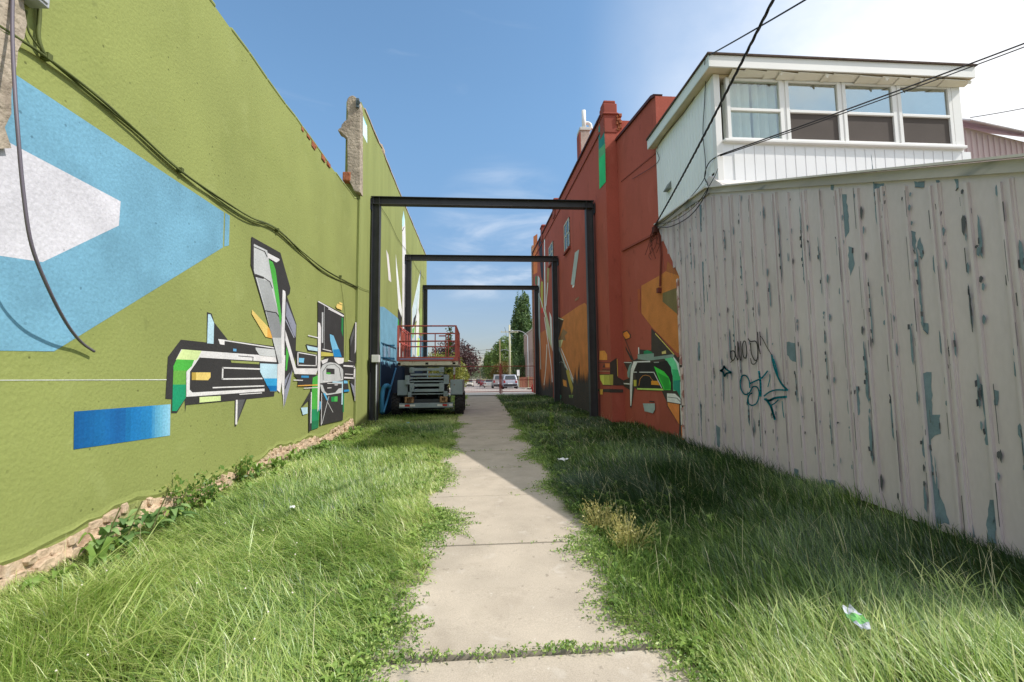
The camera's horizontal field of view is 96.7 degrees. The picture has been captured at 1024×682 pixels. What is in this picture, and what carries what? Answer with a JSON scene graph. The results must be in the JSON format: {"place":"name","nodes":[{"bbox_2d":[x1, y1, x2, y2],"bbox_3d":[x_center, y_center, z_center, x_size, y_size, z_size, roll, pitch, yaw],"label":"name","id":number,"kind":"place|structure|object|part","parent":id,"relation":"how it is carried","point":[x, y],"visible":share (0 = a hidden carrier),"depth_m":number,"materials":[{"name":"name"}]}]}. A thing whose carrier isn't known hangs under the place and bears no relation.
{"place":"outdoors","nodes":[
{"label":"outdoors","id":0,"kind":"place"},
{"bbox_2d":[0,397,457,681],"bbox_3d":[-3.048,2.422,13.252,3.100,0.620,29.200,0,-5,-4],"label":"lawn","id":1,"kind":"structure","parent":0,"point":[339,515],"depth_m":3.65,"materials":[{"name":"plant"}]},
{"bbox_2d":[89,487,197,552],"bbox_3d":[-3.257,1.627,4.037,0.278,0.503,0.990,-1,-5,5],"label":"burdock plant","id":2,"kind":"object","parent":1,"relation":"on","point":[150,519],"visible":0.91,"depth_m":3.96,"materials":[{"name":"green plant"}]},
{"bbox_2d":[161,465,231,510],"bbox_3d":[-3.523,1.650,5.043,0.664,0.503,0.702,4,-6,-41],"label":"wall weed","id":3,"kind":"object","parent":1,"relation":"on","point":[212,489],"depth_m":4.99,"materials":[{"name":"green plant"}]},
{"bbox_2d":[233,453,254,481],"bbox_3d":[-3.673,1.745,6.245,0.272,0.420,0.299,0,-5,-4],"label":"wall weed","id":4,"kind":"object","parent":1,"relation":"on","point":[242,473],"depth_m":6.20,"materials":[{"name":"green plant"}]},
{"bbox_2d":[391,325,464,414],"bbox_3d":[-2.973,1.117,16.763,2.437,3.119,2.706,0,-5,-4],"label":"scissor lift","id":5,"kind":"object","parent":1,"relation":"on","point":[418,391],"visible":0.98,"depth_m":15.54,"materials":[{"name":"grey paint"}]},
{"bbox_2d":[442,327,453,375],"bbox_3d":[-2.674,1.092,19.164,0.631,3.491,0.732,-3,-5,26],"label":"sapling","id":6,"kind":"object","parent":1,"relation":"on","point":[450,343],"visible":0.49,"depth_m":19.24,"materials":[{"name":"green plant"}]},
{"bbox_2d":[19,420,1011,681],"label":"broadleaf weeds","id":7,"kind":"object","parent":1,"relation":"on","point":[93,550],"visible":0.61,"depth_m":3.46,"materials":[{"name":"green plant"}]},
{"bbox_2d":[448,379,530,395],"bbox_3d":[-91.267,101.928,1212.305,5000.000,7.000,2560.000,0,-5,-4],"label":"ground","id":8,"kind":"structure","parent":0,"point":[486,395],"depth_m":31.48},
{"bbox_2d":[0,0,357,594],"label":"green wall","id":9,"kind":"structure","parent":8,"relation":"on","point":[212,331],"depth_m":4.63,"materials":[{"name":"paint"}]},
{"bbox_2d":[25,10,39,48],"bbox_3d":[-3.539,-2.297,3.358,0.031,0.203,0.144,0,-5,-11],"label":"drop cable","id":10,"kind":"object","parent":9,"relation":"attached to","point":[29,32],"visible":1,"depth_m":3.33,"materials":[{"name":"rubber"}]},
{"bbox_2d":[24,0,49,8],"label":"electrical box","id":11,"kind":"object","parent":9,"relation":"attached to","point":[42,4],"visible":1,"depth_m":3.34,"materials":[{"name":"grey metal"}]},
{"bbox_2d":[36,8,46,54],"bbox_3d":[-3.543,-2.436,3.444,0.034,0.566,0.111,-1,-5,4],"label":"drop cable","id":12,"kind":"object","parent":9,"relation":"attached to","point":[38,26],"visible":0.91,"depth_m":3.41,"materials":[{"name":"rubber"}]},
{"bbox_2d":[10,0,95,352],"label":"dangling cable","id":13,"kind":"object","parent":9,"relation":"hanging from","point":[19,153],"visible":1,"depth_m":3.07,"materials":[{"name":"black rubber"}]},
{"bbox_2d":[0,25,358,287],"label":"wall cable","id":14,"kind":"object","parent":9,"relation":"attached to","point":[48,57],"depth_m":4.36,"materials":[{"name":"black rubber"}]},
{"bbox_2d":[338,96,427,426],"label":"tall green wall","id":15,"kind":"structure","parent":8,"relation":"on","point":[367,174],"depth_m":15.34,"materials":[{"name":"paint"}]},
{"bbox_2d":[379,383,390,413],"bbox_3d":[-4.199,1.900,15.092,0.188,0.982,0.495,-3,-5,27],"label":"drain pipe","id":16,"kind":"object","parent":15,"relation":"attached to","point":[382,392],"visible":1,"depth_m":14.91,"materials":[{"name":"blue metal"}]},
{"bbox_2d":[382,368,396,412],"bbox_3d":[-4.349,1.688,16.270,0.072,1.556,3.126,0,-5,-7],"label":"leaning pole","id":17,"kind":"object","parent":15,"relation":"attached to","point":[385,405],"visible":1,"depth_m":15.98,"materials":[{"name":"blue metal"}]},
{"bbox_2d":[428,351,466,388],"bbox_3d":[-5.314,2.525,36.597,3.424,3.566,3.554,0,-5,-4],"label":"yellow shrub","id":18,"kind":"object","parent":8,"relation":"on","point":[451,375],"visible":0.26,"depth_m":36.18,"materials":[{"name":"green plant"}]},
{"bbox_2d":[429,338,482,378],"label":"copper plum","id":19,"kind":"object","parent":8,"relation":"on","point":[467,350],"visible":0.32,"depth_m":64.64,"materials":[{"name":"purple plant"}]},
{"bbox_2d":[449,367,469,386],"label":"yellow shrub","id":20,"kind":"object","parent":8,"relation":"on","point":[466,377],"visible":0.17,"depth_m":42.30,"materials":[{"name":"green plant"}]},
{"bbox_2d":[471,363,480,379],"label":"distant tree","id":21,"kind":"object","parent":8,"relation":"on","point":[475,375],"visible":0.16,"depth_m":326.66,"materials":[{"name":"green plant"}]},
{"bbox_2d":[422,285,539,394],"bbox_3d":[-1.816,0.000,27.197,6.990,6.707,0.320,0,-5,-4],"label":"steel frame","id":22,"kind":"object","parent":8,"relation":"on","point":[426,288],"visible":0.77,"depth_m":27.36,"materials":[{"name":"black metal"}]},
{"bbox_2d":[405,254,559,400],"bbox_3d":[-1.318,-0.494,20.584,6.990,6.840,0.320,0,-5,-4],"label":"steel frame","id":23,"kind":"object","parent":8,"relation":"on","point":[410,258],"visible":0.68,"depth_m":20.75,"materials":[{"name":"black metal"}]},
{"bbox_2d":[369,196,598,420],"bbox_3d":[-0.826,-0.983,14.051,6.990,6.971,0.320,0,-5,-4],"label":"steel frame","id":24,"kind":"object","parent":8,"relation":"on","point":[586,206],"visible":0.81,"depth_m":14.17,"materials":[{"name":"black metal"}]},
{"bbox_2d":[371,355,379,420],"bbox_3d":[-4.019,1.439,13.403,0.220,2.060,0.160,0,-5,-4],"label":"junction box","id":25,"kind":"object","parent":24,"relation":"attached to","point":[375,358],"visible":0.93,"depth_m":13.40,"materials":[{"name":"white plastic"}]},
{"bbox_2d":[480,364,490,379],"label":"distant tree","id":26,"kind":"object","parent":8,"relation":"on","point":[481,370],"visible":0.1,"depth_m":257.87,"materials":[{"name":"green plant"}]},
{"bbox_2d":[482,349,494,379],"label":"street tree","id":27,"kind":"object","parent":8,"relation":"on","point":[488,360],"visible":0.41,"depth_m":116.60,"materials":[{"name":"green plant"}]},
{"bbox_2d":[490,335,512,372],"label":"street tree","id":28,"kind":"object","parent":8,"relation":"on","point":[495,353],"visible":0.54,"depth_m":107.18,"materials":[{"name":"green plant"}]},
{"bbox_2d":[490,360,513,378],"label":"autumn tree","id":29,"kind":"object","parent":8,"relation":"on","point":[503,369],"visible":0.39,"depth_m":91.76,"materials":[{"name":"green plant"}]},
{"bbox_2d":[499,340,511,365],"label":"utility pole","id":30,"kind":"object","parent":8,"relation":"on","point":[499,353],"visible":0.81,"depth_m":90.10,"materials":[{"name":"brown wood"}]},
{"bbox_2d":[501,325,517,374],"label":"utility pole","id":31,"kind":"object","parent":8,"relation":"on","point":[509,352],"visible":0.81,"depth_m":76.17,"materials":[{"name":"wood"}]},
{"bbox_2d":[511,354,525,380],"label":"tree","id":32,"kind":"object","parent":8,"relation":"on","point":[519,363],"visible":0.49,"depth_m":69.67,"materials":[{"name":"green plant"}]},
{"bbox_2d":[509,330,528,388],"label":"street lamp","id":33,"kind":"object","parent":8,"relation":"on","point":[527,346],"visible":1,"depth_m":57.41,"materials":[{"name":"grey metal"}]},
{"bbox_2d":[510,290,531,372],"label":"columnar poplar","id":34,"kind":"object","parent":8,"relation":"on","point":[521,319],"visible":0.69,"depth_m":79.88,"materials":[{"name":"green plant"}]},
{"bbox_2d":[523,329,532,388],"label":"warehouse","id":35,"kind":"structure","parent":8,"relation":"on","point":[529,365],"depth_m":63.92,"materials":[{"name":"concrete"}]},
{"bbox_2d":[531,94,683,439],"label":"red building","id":36,"kind":"structure","parent":8,"relation":"on","point":[638,370],"depth_m":13.02,"materials":[{"name":"brick"}]},
{"bbox_2d":[548,241,553,267],"bbox_3d":[1.957,-4.367,23.040,0.094,1.040,1.369,0,-5,-4],"label":"window","id":37,"kind":"structure","parent":36,"relation":"in","point":[551,248],"depth_m":22.86,"materials":[{"name":"grey glass"}]},
{"bbox_2d":[563,217,570,255],"bbox_3d":[2.267,-4.335,18.945,0.094,1.295,1.174,0,-5,-4],"label":"window","id":38,"kind":"structure","parent":36,"relation":"in","point":[567,246],"depth_m":18.81,"materials":[{"name":"grey glass"}]},
{"bbox_2d":[577,110,592,158],"bbox_3d":[2.980,-7.677,18.316,0.628,3.305,0.560,0,-5,-4],"label":"chimney","id":39,"kind":"object","parent":36,"relation":"on","point":[583,133],"visible":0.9,"depth_m":18.12,"materials":[{"name":"grey brick"}]},
{"bbox_2d":[645,226,661,292],"bbox_3d":[3.233,-1.835,10.395,0.170,1.537,0.635,0,-5,-9],"label":"cable junction","id":40,"kind":"object","parent":36,"relation":"attached to","point":[655,230],"visible":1,"depth_m":10.20,"materials":[{"name":"metal"}]},
{"bbox_2d":[634,57,705,177],"bbox_3d":[3.318,-4.360,9.839,0.203,0.539,4.320,0,-5,-1],"label":"loose cable","id":41,"kind":"object","parent":36,"relation":"attached to","point":[669,129],"visible":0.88,"depth_m":9.68,"materials":[{"name":"black rubber"}]},
{"bbox_2d":[654,153,1023,558],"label":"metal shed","id":42,"kind":"structure","parent":8,"relation":"on","point":[860,328],"depth_m":4.71,"materials":[{"name":"beige paint"}]},
{"bbox_2d":[662,169,717,223],"bbox_3d":[3.315,-2.621,8.784,0.105,0.432,2.229,0,-5,-7],"label":"loose cable","id":43,"kind":"object","parent":42,"relation":"attached to","point":[698,201],"visible":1,"depth_m":8.16,"materials":[{"name":"black rubber"}]},
{"bbox_2d":[654,0,774,225],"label":"service cable","id":44,"kind":"object","parent":42,"relation":"attached to","point":[741,63],"visible":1,"depth_m":5.66,"materials":[{"name":"black rubber"}]},
{"bbox_2d":[646,52,977,219],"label":"white house","id":45,"kind":"structure","parent":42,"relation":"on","point":[767,95],"depth_m":8.07,"materials":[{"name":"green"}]},
{"bbox_2d":[655,81,705,225],"bbox_3d":[3.313,-3.642,9.203,0.083,2.096,2.383,0,-5,-6],"label":"loose cable","id":46,"kind":"object","parent":45,"relation":"attached to","point":[704,154],"visible":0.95,"depth_m":8.19,"materials":[{"name":"black rubber"}]},
{"bbox_2d":[657,155,719,227],"bbox_3d":[3.319,-2.685,8.923,0.142,0.779,2.458,0,-5,-7],"label":"loose cable","id":47,"kind":"object","parent":45,"relation":"attached to","point":[702,199],"visible":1,"depth_m":8.12,"materials":[{"name":"black rubber"}]},
{"bbox_2d":[723,77,785,139],"bbox_3d":[4.230,-4.027,7.951,1.031,1.130,0.072,0,-5,-4],"label":"window","id":48,"kind":"structure","parent":45,"relation":"in","point":[780,111],"depth_m":7.93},
{"bbox_2d":[709,0,805,55],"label":"service wire","id":49,"kind":"object","parent":45,"relation":"attached to","point":[797,4],"visible":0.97,"depth_m":6.17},
{"bbox_2d":[784,80,843,141],"bbox_3d":[5.306,-4.032,8.032,1.033,1.130,0.072,0,-5,-4],"label":"window","id":50,"kind":"structure","parent":45,"relation":"in","point":[831,129],"depth_m":8.01,"materials":[{"name":"white plastic"}]},
{"bbox_2d":[841,82,898,142],"bbox_3d":[6.352,-4.036,8.111,1.004,1.130,0.072,0,-5,-4],"label":"window","id":51,"kind":"structure","parent":45,"relation":"in","point":[858,126],"depth_m":8.09,"materials":[{"name":"white plastic"}]},
{"bbox_2d":[720,43,1023,154],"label":"service cable","id":52,"kind":"object","parent":45,"relation":"attached to","point":[877,97],"visible":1,"depth_m":6.92,"materials":[{"name":"black rubber"}]},
{"bbox_2d":[720,47,1023,155],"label":"service cable","id":53,"kind":"object","parent":45,"relation":"attached to","point":[877,101],"visible":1,"depth_m":6.92,"materials":[{"name":"black rubber"}]},
{"bbox_2d":[896,85,955,144],"bbox_3d":[7.415,-4.041,8.191,1.043,1.130,0.072,0,-5,-4],"label":"window","id":54,"kind":"structure","parent":45,"relation":"in","point":[914,128],"depth_m":8.17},
{"bbox_2d":[962,118,1023,158],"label":"corrugated building","id":55,"kind":"structure","parent":8,"relation":"on","point":[981,140],"depth_m":10.47,"materials":[{"name":"metal"}]},
{"bbox_2d":[449,379,531,392],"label":"road","id":56,"kind":"structure","parent":0,"point":[476,388],"depth_m":46.58,"materials":[{"name":"grey asphalt"}]},
{"bbox_2d":[465,379,473,386],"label":"pickup truck","id":57,"kind":"object","parent":56,"relation":"on","point":[468,383],"visible":0.71,"depth_m":106.00,"materials":[{"name":"paint"}]},
{"bbox_2d":[483,381,491,387],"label":"parked car","id":58,"kind":"object","parent":56,"relation":"on","point":[488,383],"visible":0.52,"depth_m":79.67,"materials":[{"name":"paint"}]},
{"bbox_2d":[491,375,506,387],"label":"parked van","id":59,"kind":"object","parent":56,"relation":"on","point":[495,383],"visible":0.42,"depth_m":56.44,"materials":[{"name":"paint"}]},
{"bbox_2d":[501,375,517,388],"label":"parked car","id":60,"kind":"object","parent":56,"relation":"on","point":[507,380],"visible":0.85,"depth_m":48.03,"materials":[{"name":"paint"}]},
{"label":"rear window","id":61,"kind":"part","parent":60,"relation":"part of","materials":[{"name":"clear glass"}]},
{"bbox_2d":[448,392,535,395],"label":"pavement","id":62,"kind":"structure","parent":0,"point":[515,393],"depth_m":29.61,"materials":[{"name":"concrete"}]},
{"bbox_2d":[500,363,500,393],"bbox_3d":[-0.733,2.574,29.516,0.109,2.230,0.109,0,-5,-4],"label":"gate post","id":63,"kind":"object","parent":62,"relation":"on","point":[500,378],"visible":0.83,"depth_m":29.49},
{"bbox_2d":[502,366,534,392],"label":"wire gate","id":64,"kind":"structure","parent":63,"relation":"attached to","point":[521,382],"depth_m":29.62,"materials":[{"name":"red metal"}]},
{"bbox_3d":[-3.711,2.352,29.311,0.122,2.700,0.122,0,-5,-4],"label":"gate post","id":65,"kind":"object","parent":62,"relation":"on","visible":0},
{"bbox_2d":[429,366,499,392],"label":"wire gate","id":66,"kind":"structure","parent":65,"relation":"attached to","point":[471,380],"depth_m":29.42,"materials":[{"name":"red metal"}]},
{"bbox_2d":[0,393,1023,681],"bbox_3d":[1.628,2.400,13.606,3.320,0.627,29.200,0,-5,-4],"label":"lawn","id":67,"kind":"structure","parent":0,"point":[852,507],"depth_m":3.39,"materials":[{"name":"plant"}]},
{"bbox_2d":[55,519,358,671],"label":"clover flowers","id":68,"kind":"object","parent":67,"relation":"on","point":[196,583],"visible":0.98,"depth_m":2.82,"materials":[{"name":"white plant"}]},
{"bbox_2d":[294,418,767,681],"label":"creeping weed","id":69,"kind":"object","parent":67,"relation":"on","point":[429,536],"visible":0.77,"depth_m":2.63,"materials":[{"name":"green plant"}]},
{"bbox_2d":[547,404,554,435],"bbox_3d":[0.868,1.774,10.178,0.171,0.732,0.198,0,-5,-4],"label":"horseweed","id":70,"kind":"object","parent":67,"relation":"on","point":[551,424],"visible":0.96,"depth_m":10.15,"materials":[{"name":"green plant"}]},
{"bbox_2d":[579,496,624,531],"bbox_3d":[0.842,1.640,4.280,0.427,0.347,0.444,-2,-5,15],"label":"dry weed","id":71,"kind":"object","parent":67,"relation":"on","point":[595,520],"visible":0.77,"depth_m":4.31,"materials":[{"name":"beige plant"}]},
{"bbox_2d":[599,510,660,553],"bbox_3d":[0.999,1.609,3.799,0.520,0.372,0.404,-2,-5,13],"label":"dry weed","id":72,"kind":"object","parent":67,"relation":"on","point":[626,532],"visible":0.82,"depth_m":3.78,"materials":[{"name":"beige plant"}]},
{"bbox_2d":[842,604,870,629],"bbox_3d":[1.850,1.483,2.450,0.086,0.032,0.250,-2,-5,17],"label":"plastic wrapper","id":73,"kind":"object","parent":67,"relation":"on","point":[854,617],"visible":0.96,"depth_m":2.44,"materials":[{"name":"plastic"}]},
{"bbox_2d":[351,396,700,681],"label":"sidewalk","id":74,"kind":"structure","parent":0,"point":[499,584],"depth_m":3.11,"materials":[{"name":"concrete"}]},
{"bbox_2d":[213,0,1023,378],"label":"sky","id":75,"kind":"structure","parent":0,"point":[461,98],"materials":[{"name":"blue"}]},
{"bbox_2d":[970,108,1023,117],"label":"service wire","id":76,"kind":"object","parent":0,"point":[997,113],"visible":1,"depth_m":9.58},
{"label":"verge path","id":77,"kind":"structure","parent":0,"visible":0},
{"bbox_2d":[519,376,532,387],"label":"board fence","id":78,"kind":"object","parent":77,"relation":"on","point":[527,383],"visible":0.6,"depth_m":55.04,"materials":[{"name":"brown wood"}]}
]}

